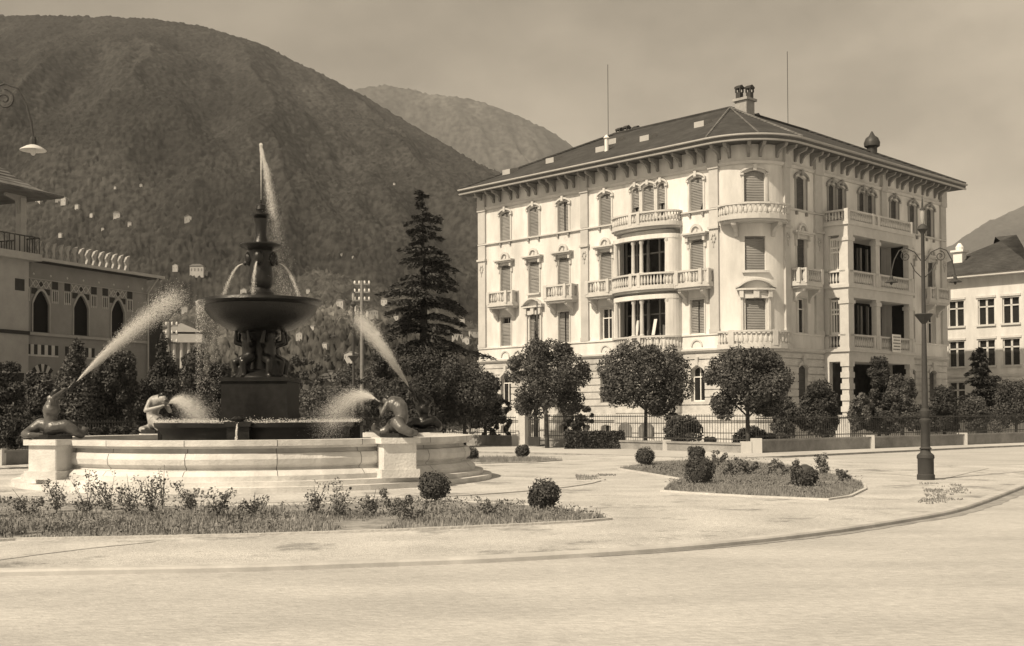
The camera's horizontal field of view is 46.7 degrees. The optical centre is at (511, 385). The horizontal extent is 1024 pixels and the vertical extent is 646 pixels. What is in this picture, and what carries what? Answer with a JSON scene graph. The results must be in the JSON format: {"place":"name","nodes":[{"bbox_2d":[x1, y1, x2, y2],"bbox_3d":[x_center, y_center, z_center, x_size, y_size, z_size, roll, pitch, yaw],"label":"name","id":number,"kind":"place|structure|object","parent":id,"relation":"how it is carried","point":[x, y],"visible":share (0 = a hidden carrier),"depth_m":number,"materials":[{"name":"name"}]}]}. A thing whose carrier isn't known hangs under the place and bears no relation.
{"place":"outdoors","nodes":[
{"label":"outdoors","id":0,"kind":"place"},
{"bbox_2d":[0,83,46,155],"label":"street lamp","id":1,"kind":"object","parent":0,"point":[33,148],"visible":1,"depth_m":16.08,"materials":[{"name":"metal"}]},
{"bbox_2d":[134,375,199,432],"bbox_3d":[-14.274,0.957,49.055,2.647,2.898,2.716,0,-1,0],"label":"garden tree","id":2,"kind":"object","parent":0,"point":[171,386],"visible":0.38,"depth_m":48.53,"materials":[{"name":"green plant"}]},
{"bbox_2d":[0,14,499,326],"bbox_3d":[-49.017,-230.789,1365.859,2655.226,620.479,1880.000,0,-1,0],"label":"mountain","id":3,"kind":"structure","parent":0,"point":[179,121],"depth_m":884.95,"materials":[{"name":"plant"}]},
{"bbox_2d":[163,266,478,428],"bbox_3d":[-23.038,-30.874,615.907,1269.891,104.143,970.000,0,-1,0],"label":"trees","id":4,"kind":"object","parent":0,"point":[327,288],"visible":0.09,"depth_m":309.79,"materials":[{"name":"plant"}]},
{"bbox_2d":[354,84,572,172],"bbox_3d":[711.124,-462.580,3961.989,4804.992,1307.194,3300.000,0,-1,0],"label":"mountain","id":5,"kind":"structure","parent":0,"point":[490,136],"depth_m":4140.42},
{"bbox_2d":[0,428,1023,645],"bbox_3d":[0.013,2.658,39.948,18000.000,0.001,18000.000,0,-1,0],"label":"road","id":6,"kind":"structure","parent":0,"point":[410,620],"depth_m":10.96,"materials":[{"name":"beige asphalt"}]},
{"bbox_2d":[0,419,217,464],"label":"garden fence","id":7,"kind":"object","parent":6,"relation":"on","point":[13,457],"visible":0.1,"depth_m":41.10,"materials":[{"name":"stone"}]},
{"bbox_2d":[149,307,166,375],"bbox_3d":[-18.589,-0.391,60.098,1.500,7.120,1.500,-1,-1,24],"label":"garden kiosk","id":8,"kind":"object","parent":6,"relation":"on","point":[155,333],"visible":0.07,"depth_m":59.88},
{"bbox_2d":[137,332,180,426],"bbox_3d":[-14.745,0.312,49.904,2.324,5.196,2.068,0,-1,0],"label":"garden tree","id":9,"kind":"object","parent":6,"relation":"on","point":[165,363],"visible":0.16,"depth_m":49.86,"materials":[{"name":"green plant"}]},
{"bbox_2d":[163,323,205,386],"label":"columned house","id":10,"kind":"structure","parent":6,"relation":"on","point":[186,336],"depth_m":94.49,"materials":[{"name":"beige paint"}]},
{"bbox_2d":[178,345,212,419],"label":"garden tree","id":11,"kind":"object","parent":6,"relation":"on","point":[189,360],"visible":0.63,"depth_m":51.75,"materials":[{"name":"green plant"}]},
{"bbox_2d":[207,361,231,421],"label":"garden tree","id":12,"kind":"object","parent":6,"relation":"on","point":[216,371],"visible":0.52,"depth_m":53.70,"materials":[{"name":"green plant"}]},
{"bbox_2d":[288,355,330,411],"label":"garden tree","id":13,"kind":"object","parent":6,"relation":"on","point":[296,360],"visible":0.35,"depth_m":65.84,"materials":[{"name":"green plant"}]},
{"bbox_2d":[299,384,367,432],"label":"garden tree","id":14,"kind":"object","parent":6,"relation":"on","point":[309,401],"visible":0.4,"depth_m":57.38,"materials":[{"name":"green plant"}]},
{"bbox_2d":[203,369,478,433],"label":"woods","id":15,"kind":"object","parent":6,"relation":"on","point":[309,382],"depth_m":102.64,"materials":[{"name":"green plant"}]},
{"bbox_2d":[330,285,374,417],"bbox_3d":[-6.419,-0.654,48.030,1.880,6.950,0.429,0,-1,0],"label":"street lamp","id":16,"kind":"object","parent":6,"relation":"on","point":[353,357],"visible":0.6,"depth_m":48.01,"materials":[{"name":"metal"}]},
{"bbox_2d":[594,489,1023,556],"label":"gutter dirt","id":17,"kind":"structure","parent":6,"relation":"on","point":[1006,498],"depth_m":18.80,"materials":[{"name":"brown soil"}]},
{"bbox_2d":[946,235,1023,433],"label":"corner house","id":18,"kind":"structure","parent":6,"relation":"on","point":[985,308],"depth_m":86.72,"materials":[{"name":"paint"}]},
{"bbox_2d":[947,338,965,368],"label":"window","id":19,"kind":"structure","parent":18,"relation":"in","point":[956,349],"depth_m":88.04,"materials":[{"name":"black glass"}]},
{"bbox_2d":[948,297,965,327],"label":"window","id":20,"kind":"structure","parent":18,"relation":"in","point":[956,309],"depth_m":88.10,"materials":[{"name":"black glass"}]},
{"bbox_2d":[976,295,995,326],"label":"window","id":21,"kind":"structure","parent":18,"relation":"in","point":[986,308],"depth_m":86.48,"materials":[{"name":"black glass"}]},
{"bbox_2d":[1000,293,1020,324],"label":"window","id":22,"kind":"structure","parent":18,"relation":"in","point":[1011,316],"depth_m":85.18,"materials":[{"name":"black glass"}]},
{"bbox_2d":[1000,335,1021,366],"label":"window","id":23,"kind":"structure","parent":18,"relation":"in","point":[1011,347],"depth_m":85.12,"materials":[{"name":"black glass"}]},
{"bbox_2d":[0,455,1023,567],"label":"plaza","id":24,"kind":"structure","parent":0,"point":[609,496],"depth_m":18.95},
{"bbox_2d":[0,361,27,438],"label":"garden tree","id":25,"kind":"object","parent":24,"relation":"on","point":[11,390],"visible":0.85,"depth_m":43.75,"materials":[{"name":"green plant"}]},
{"bbox_2d":[0,418,46,449],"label":"shrub","id":26,"kind":"object","parent":24,"relation":"on","point":[10,430],"visible":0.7,"depth_m":37.57,"materials":[{"name":"green plant"}]},
{"bbox_2d":[19,370,59,424],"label":"garden tree","id":27,"kind":"object","parent":24,"relation":"on","point":[38,390],"visible":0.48,"depth_m":47.55,"materials":[{"name":"green plant"}]},
{"bbox_2d":[40,337,109,434],"bbox_3d":[-16.997,0.468,46.130,2.263,4.733,2.285,-1,-1,19],"label":"garden tree","id":28,"kind":"object","parent":24,"relation":"on","point":[83,401],"visible":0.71,"depth_m":45.72,"materials":[{"name":"green plant"}]},
{"bbox_2d":[0,167,164,449],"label":"ornate villa","id":29,"kind":"object","parent":24,"relation":"on","point":[52,308],"visible":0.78,"depth_m":52.63,"materials":[{"name":"stone"}]},
{"bbox_2d":[31,289,50,332],"bbox_3d":[-20.605,-3.302,51.870,0.513,1.910,0.992,0,-1,0],"label":"window","id":30,"kind":"structure","parent":29,"relation":"in","point":[39,307],"depth_m":51.96,"materials":[{"name":"black glass"}]},
{"bbox_2d":[72,294,89,335],"bbox_3d":[-19.644,-3.255,54.047,0.505,1.910,0.974,0,-1,0],"label":"window","id":31,"kind":"structure","parent":29,"relation":"in","point":[79,310],"depth_m":54.13,"materials":[{"name":"black glass"}]},
{"bbox_2d":[110,298,125,337],"bbox_3d":[-18.688,-3.209,56.215,0.489,1.910,0.938,0,-1,0],"label":"window","id":32,"kind":"structure","parent":29,"relation":"in","point":[116,314],"depth_m":56.26,"materials":[{"name":"black glass"}]},
{"bbox_2d":[85,425,139,435],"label":"shrub","id":33,"kind":"object","parent":24,"relation":"on","point":[106,430],"visible":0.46,"depth_m":43.68,"materials":[{"name":"green plant"}]},
{"bbox_2d":[95,347,144,428],"bbox_3d":[-15.523,0.639,46.931,1.936,4.412,1.801,0,-1,0],"label":"garden tree","id":34,"kind":"object","parent":24,"relation":"on","point":[118,372],"visible":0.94,"depth_m":46.67,"materials":[{"name":"green plant"}]},
{"bbox_2d":[11,200,491,493],"bbox_3d":[-6.566,-1.231,31.039,12.040,7.300,12.040,0,-1,0],"label":"fountain","id":35,"kind":"object","parent":24,"relation":"on","point":[260,384],"visible":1,"depth_m":26.91,"materials":[{"name":"stone"}]},
{"bbox_2d":[21,380,87,439],"bbox_3d":[-10.458,0.531,27.065,1.377,1.367,0.786,0,-1,-8],"label":"triton statue","id":36,"kind":"object","parent":35,"relation":"on","point":[50,425],"visible":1,"depth_m":26.94,"materials":[{"name":"brown metal"}]},
{"bbox_2d":[77,282,191,380],"bbox_3d":[-8.856,-1.351,28.116,2.834,2.548,1.034,1,-2,-33],"label":"water jet","id":37,"kind":"object","parent":36,"relation":"attached to","point":[118,343],"visible":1,"depth_m":28.04},
{"bbox_2d":[139,392,172,433],"bbox_3d":[-10.445,0.793,34.865,0.875,1.214,1.656,1,-2,-45],"label":"triton statue","id":38,"kind":"object","parent":35,"relation":"on","point":[155,404],"visible":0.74,"depth_m":34.63,"materials":[{"name":"stone"}]},
{"bbox_2d":[305,385,374,438],"bbox_3d":[-4.306,0.850,28.691,2.298,1.965,2.203,0,-1,0],"label":"water spray","id":39,"kind":"object","parent":35,"relation":"on","point":[366,395],"visible":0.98,"depth_m":28.45,"materials":[{"name":"white liquid"}]},
{"bbox_2d":[371,393,418,437],"bbox_3d":[-2.663,0.670,27.113,0.761,1.012,1.440,1,-2,-45],"label":"triton statue","id":40,"kind":"object","parent":35,"relation":"on","point":[397,423],"visible":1,"depth_m":26.86,"materials":[{"name":"brown metal"}]},
{"bbox_2d":[406,386,441,431],"bbox_3d":[-2.659,0.678,34.918,1.377,1.367,0.786,0,-2,-28],"label":"triton statue","id":41,"kind":"object","parent":35,"relation":"on","point":[424,421],"visible":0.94,"depth_m":34.77,"materials":[{"name":"brown metal"}]},
{"bbox_2d":[346,309,408,386],"bbox_3d":[-3.756,-1.133,33.651,2.284,2.323,0.999,1,-2,-31],"label":"water jet","id":42,"kind":"object","parent":41,"relation":"on","point":[379,342],"visible":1,"depth_m":33.77},
{"bbox_2d":[0,494,607,538],"bbox_3d":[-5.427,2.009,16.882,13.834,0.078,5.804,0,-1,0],"label":"grass","id":43,"kind":"structure","parent":24,"relation":"on","point":[395,524],"depth_m":17.81,"materials":[{"name":"plant"}]},
{"bbox_2d":[63,469,103,512],"bbox_3d":[-7.140,1.765,19.703,0.680,0.773,0.466,1,-2,-31],"label":"rose bush","id":44,"kind":"object","parent":43,"relation":"on","point":[86,503],"visible":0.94,"depth_m":19.72,"materials":[{"name":"green plant"}]},
{"bbox_2d":[130,475,168,511],"bbox_3d":[-5.937,1.796,19.701,0.678,0.707,0.525,-1,-1,15],"label":"rose bush","id":45,"kind":"object","parent":43,"relation":"on","point":[151,499],"visible":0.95,"depth_m":19.66,"materials":[{"name":"green plant"}]},
{"bbox_2d":[418,470,451,500],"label":"clipped bush","id":46,"kind":"object","parent":43,"relation":"on","point":[436,486],"visible":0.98,"depth_m":22.07,"materials":[{"name":"green plant"}]},
{"bbox_2d":[527,476,561,509],"bbox_3d":[0.547,1.823,20.001,0.592,0.598,0.590,0,-1,0],"label":"clipped bush","id":47,"kind":"object","parent":43,"relation":"on","point":[543,494],"visible":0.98,"depth_m":19.86,"materials":[{"name":"green plant"}]},
{"bbox_2d":[0,499,612,541],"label":"bed edging","id":48,"kind":"object","parent":24,"relation":"on","point":[288,533],"visible":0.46,"depth_m":16.46,"materials":[{"name":"beige stone"}]},
{"bbox_2d":[0,482,1023,576],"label":"kerb","id":49,"kind":"structure","parent":24,"relation":"on","point":[234,567],"depth_m":13.62,"materials":[{"name":"beige stone"}]},
{"bbox_2d":[477,459,557,463],"bbox_3d":[-0.500,2.637,42.048,4.235,0.025,4.354,-2,-2,42],"label":"flower bed","id":50,"kind":"object","parent":24,"relation":"on","point":[514,462],"visible":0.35,"depth_m":40.30,"materials":[{"name":"soil"}]},
{"bbox_2d":[468,455,561,462],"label":"grass","id":51,"kind":"structure","parent":50,"relation":"on","point":[496,458],"depth_m":41.46,"materials":[{"name":"plant"}]},
{"bbox_2d":[620,454,863,497],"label":"grass","id":52,"kind":"structure","parent":24,"relation":"on","point":[716,487],"depth_m":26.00,"materials":[{"name":"plant"}]},
{"bbox_2d":[684,455,716,482],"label":"clipped bush","id":53,"kind":"object","parent":52,"relation":"on","point":[702,469],"visible":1,"depth_m":26.74,"materials":[{"name":"green plant"}]},
{"bbox_2d":[617,466,866,499],"bbox_3d":[5.767,2.351,31.538,5.284,0.035,18.574,0,-1,0],"label":"bed edging","id":54,"kind":"object","parent":52,"relation":"on","point":[831,498],"visible":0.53,"depth_m":23.73,"materials":[{"name":"beige stone"}]},
{"bbox_2d":[790,464,819,487],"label":"clipped bush","id":55,"kind":"object","parent":52,"relation":"on","point":[806,474],"visible":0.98,"depth_m":25.46,"materials":[{"name":"green plant"}]},
{"bbox_2d":[885,197,961,479],"bbox_3d":[10.066,-1.190,28.981,1.880,6.950,0.429,0,-1,0],"label":"street lamp","id":56,"kind":"object","parent":24,"relation":"on","point":[925,459],"visible":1,"depth_m":28.90,"materials":[{"name":"metal"}]},
{"bbox_2d":[0,0,1023,246],"label":"sky","id":57,"kind":"structure","parent":0,"point":[939,84],"materials":[{"name":"beige"}]},
{"bbox_2d":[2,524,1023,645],"bbox_3d":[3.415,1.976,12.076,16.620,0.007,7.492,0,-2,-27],"label":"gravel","id":58,"kind":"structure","parent":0,"point":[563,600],"depth_m":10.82,"materials":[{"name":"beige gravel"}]},
{"bbox_2d":[457,51,967,441],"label":"apartment building","id":59,"kind":"structure","parent":0,"point":[700,240],"depth_m":68.70,"materials":[{"name":"paint"}]},
{"bbox_2d":[493,252,514,301],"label":"window","id":60,"kind":"structure","parent":59,"relation":"in","point":[505,259],"depth_m":77.09,"materials":[{"name":"beige glass"}]},
{"bbox_2d":[521,248,543,295],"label":"window","id":61,"kind":"structure","parent":59,"relation":"in","point":[533,255],"depth_m":75.19,"materials":[{"name":"beige wood"}]},
{"bbox_2d":[521,298,544,343],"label":"window","id":62,"kind":"structure","parent":59,"relation":"in","point":[532,311],"depth_m":75.10,"materials":[{"name":"beige stone"}]},
{"bbox_2d":[550,244,573,295],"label":"window","id":63,"kind":"structure","parent":59,"relation":"in","point":[563,251],"depth_m":73.31,"materials":[{"name":"beige wood"}]},
{"bbox_2d":[554,195,570,231],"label":"window","id":64,"kind":"structure","parent":59,"relation":"in","point":[564,208],"depth_m":73.56,"materials":[{"name":"beige wood"}]},
{"bbox_2d":[591,237,613,290],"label":"window","id":65,"kind":"structure","parent":59,"relation":"in","point":[605,245],"depth_m":70.86,"materials":[{"name":"beige wood"}]},
{"bbox_2d":[596,188,613,225],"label":"window","id":66,"kind":"structure","parent":59,"relation":"in","point":[607,200],"depth_m":71.00,"materials":[{"name":"beige wood"}]},
{"bbox_2d":[599,306,613,339],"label":"window","id":67,"kind":"structure","parent":59,"relation":"in","point":[608,312],"depth_m":71.02,"materials":[{"name":"white paint"}]},
{"bbox_2d":[639,179,656,217],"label":"window","id":68,"kind":"structure","parent":59,"relation":"in","point":[649,192],"depth_m":68.63,"materials":[{"name":"beige wood"}]},
{"bbox_2d":[681,224,708,281],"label":"window","id":69,"kind":"structure","parent":59,"relation":"in","point":[696,232],"depth_m":66.01,"materials":[{"name":"beige wood"}]},
{"bbox_2d":[685,171,705,211],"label":"window","id":70,"kind":"structure","parent":59,"relation":"in","point":[697,185],"depth_m":66.15,"materials":[{"name":"beige wood"}]},
{"bbox_2d":[689,297,705,333],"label":"window","id":71,"kind":"structure","parent":59,"relation":"in","point":[698,306],"depth_m":66.05,"materials":[{"name":"beige wood"}]},
{"bbox_2d":[740,164,769,201],"bbox_3d":[13.125,-10.909,64.176,1.621,2.160,0.387,0,-1,1],"label":"window","id":72,"kind":"structure","parent":59,"relation":"in","point":[752,182],"depth_m":64.28,"materials":[{"name":"beige wood"}]},
{"bbox_2d":[742,237,768,272],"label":"window","id":73,"kind":"structure","parent":59,"relation":"in","point":[754,246],"depth_m":64.20,"materials":[{"name":"beige glass"}]},
{"bbox_2d":[735,278,776,329],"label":"window","id":74,"kind":"structure","parent":59,"relation":"in","point":[754,302],"depth_m":64.09,"materials":[{"name":"beige stone"}]},
{"bbox_2d":[793,169,809,210],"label":"window","id":75,"kind":"structure","parent":59,"relation":"in","point":[798,182],"depth_m":66.16,"materials":[{"name":"beige glass"}]},
{"bbox_2d":[793,223,814,279],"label":"window","id":76,"kind":"structure","parent":59,"relation":"in","point":[802,232],"depth_m":66.00,"materials":[{"name":"beige glass"}]},
{"bbox_2d":[468,443,1023,457],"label":"pavement","id":77,"kind":"structure","parent":0,"point":[542,449],"depth_m":51.32,"materials":[{"name":"beige concrete"}]},
{"bbox_2d":[325,364,379,426],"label":"garden tree","id":78,"kind":"object","parent":77,"relation":"on","point":[343,380],"visible":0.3,"depth_m":69.81,"materials":[{"name":"green plant"}]},
{"bbox_2d":[354,281,369,432],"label":"utility pole","id":79,"kind":"object","parent":77,"relation":"on","point":[361,291],"visible":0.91,"depth_m":66.03,"materials":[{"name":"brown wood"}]},
{"bbox_2d":[364,346,403,425],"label":"garden tree","id":80,"kind":"object","parent":77,"relation":"on","point":[384,370],"visible":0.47,"depth_m":59.74,"materials":[{"name":"green plant"}]},
{"bbox_2d":[376,382,443,431],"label":"garden tree","id":81,"kind":"object","parent":77,"relation":"on","point":[403,392],"visible":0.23,"depth_m":55.52,"materials":[{"name":"green plant"}]},
{"bbox_2d":[402,353,447,432],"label":"garden tree","id":82,"kind":"object","parent":77,"relation":"on","point":[427,368],"visible":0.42,"depth_m":57.89,"materials":[{"name":"green plant"}]},
{"bbox_2d":[355,188,512,408],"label":"cedar tree","id":83,"kind":"object","parent":77,"relation":"on","point":[406,322],"visible":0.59,"depth_m":65.78,"materials":[{"name":"green plant"}]},
{"bbox_2d":[365,416,517,445],"bbox_3d":[-4.748,2.466,65.039,13.168,1.600,0.562,-1,-2,38],"label":"garden fence","id":84,"kind":"object","parent":77,"relation":"on","point":[499,440],"visible":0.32,"depth_m":61.88,"materials":[{"name":"stone"}]},
{"bbox_2d":[435,354,499,444],"bbox_3d":[-2.443,0.718,60.082,3.465,4.746,3.239,-1,-2,33],"label":"street tree","id":85,"kind":"object","parent":77,"relation":"on","point":[464,399],"visible":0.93,"depth_m":59.44,"materials":[{"name":"green plant"}]},
{"bbox_2d":[469,373,506,434],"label":"garden tree","id":86,"kind":"object","parent":77,"relation":"on","point":[497,411],"visible":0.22,"depth_m":63.67,"materials":[{"name":"green plant"}]},
{"bbox_2d":[504,337,592,447],"bbox_3d":[1.714,0.312,56.977,4.160,5.367,4.066,-1,-1,17],"label":"street tree","id":87,"kind":"object","parent":77,"relation":"on","point":[568,380],"visible":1,"depth_m":56.40,"materials":[{"name":"green plant"}]},
{"bbox_2d":[561,404,593,432],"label":"shrub","id":88,"kind":"object","parent":77,"relation":"on","point":[577,423],"visible":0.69,"depth_m":61.80,"materials":[{"name":"green plant"}]},
{"bbox_2d":[563,429,625,448],"bbox_3d":[3.877,2.555,55.612,2.907,1.098,1.307,-1,-1,10],"label":"hedge","id":89,"kind":"object","parent":77,"relation":"on","point":[594,439],"visible":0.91,"depth_m":55.16,"materials":[{"name":"green plant"}]},
{"bbox_2d":[595,339,695,439],"bbox_3d":[6.296,0.348,55.241,4.716,5.165,3.730,0,-1,-22],"label":"street tree","id":90,"kind":"object","parent":77,"relation":"on","point":[653,366],"visible":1,"depth_m":54.34,"materials":[{"name":"green plant"}]},
{"bbox_2d":[540,414,751,452],"bbox_3d":[5.502,2.137,54.416,0.556,1.650,14.869,1,-2,-35],"label":"garden fence","id":91,"kind":"object","parent":77,"relation":"on","point":[723,446],"visible":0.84,"depth_m":52.13,"materials":[{"name":"stone"}]},
{"bbox_2d":[663,414,703,441],"bbox_3d":[7.701,2.058,53.914,1.692,1.598,1.666,-1,-2,38],"label":"shrub","id":92,"kind":"object","parent":77,"relation":"on","point":[687,428],"visible":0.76,"depth_m":53.63,"materials":[{"name":"green plant"}]},
{"bbox_2d":[701,344,794,440],"bbox_3d":[10.317,0.498,50.751,3.942,4.607,3.524,1,-2,-41],"label":"street tree","id":93,"kind":"object","parent":77,"relation":"on","point":[767,394],"visible":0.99,"depth_m":50.27,"materials":[{"name":"green plant"}]},
{"bbox_2d":[478,445,1023,457],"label":"kerb","id":94,"kind":"structure","parent":77,"relation":"on","point":[812,455],"depth_m":49.62,"materials":[{"name":"beige stone"}]},
{"bbox_2d":[769,396,797,438],"bbox_3d":[13.395,1.716,58.541,1.728,2.556,1.499,0,-2,-26],"label":"shrub","id":95,"kind":"object","parent":77,"relation":"on","point":[788,405],"visible":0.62,"depth_m":58.13,"materials":[{"name":"green plant"}]},
{"bbox_2d":[791,378,840,437],"bbox_3d":[14.877,1.090,58.120,2.315,3.008,2.147,-1,-2,31],"label":"shrub","id":96,"kind":"object","parent":77,"relation":"on","point":[821,399],"visible":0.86,"depth_m":57.60,"materials":[{"name":"green plant"}]},
{"bbox_2d":[847,392,871,429],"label":"shrub","id":97,"kind":"object","parent":77,"relation":"on","point":[863,401],"visible":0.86,"depth_m":60.76,"materials":[{"name":"green plant"}]},
{"bbox_2d":[867,355,892,435],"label":"garden tree","id":98,"kind":"object","parent":77,"relation":"on","point":[879,383],"visible":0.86,"depth_m":61.77,"materials":[{"name":"green plant"}]},
{"bbox_2d":[750,414,1023,452],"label":"garden fence","id":99,"kind":"object","parent":77,"relation":"on","point":[768,445],"visible":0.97,"depth_m":53.96,"materials":[{"name":"stone"}]},
{"bbox_2d":[883,373,918,434],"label":"garden tree","id":100,"kind":"object","parent":77,"relation":"on","point":[903,392],"visible":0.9,"depth_m":60.73,"materials":[{"name":"green plant"}]},
{"bbox_2d":[907,401,960,432],"bbox_3d":[23.188,1.708,64.832,2.976,1.812,2.401,0,-1,0],"label":"shrub","id":101,"kind":"object","parent":77,"relation":"on","point":[943,408],"visible":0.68,"depth_m":64.43,"materials":[{"name":"green plant"}]},
{"bbox_2d":[928,384,960,433],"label":"garden tree","id":102,"kind":"object","parent":77,"relation":"on","point":[941,393],"visible":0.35,"depth_m":65.72,"materials":[{"name":"green plant"}]},
{"bbox_2d":[958,395,991,431],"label":"shrub","id":103,"kind":"object","parent":77,"relation":"on","point":[974,405],"visible":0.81,"depth_m":67.54,"materials":[{"name":"green plant"}]},
{"bbox_2d":[956,345,1009,432],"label":"fir tree","id":104,"kind":"object","parent":77,"relation":"on","point":[984,382],"visible":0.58,"depth_m":71.67,"materials":[{"name":"green plant"}]},
{"bbox_2d":[987,379,1023,432],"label":"garden tree","id":105,"kind":"object","parent":77,"relation":"on","point":[1011,393],"visible":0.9,"depth_m":69.77,"materials":[{"name":"green plant"}]},
{"bbox_2d":[918,482,970,503],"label":"grass","id":106,"kind":"structure","parent":0,"point":[942,496],"depth_m":23.97,"materials":[{"name":"plant"}]},
{"bbox_2d":[947,206,1023,261],"bbox_3d":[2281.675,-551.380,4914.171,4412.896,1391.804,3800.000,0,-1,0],"label":"mountain","id":107,"kind":"structure","parent":0,"point":[989,231],"depth_m":5379.82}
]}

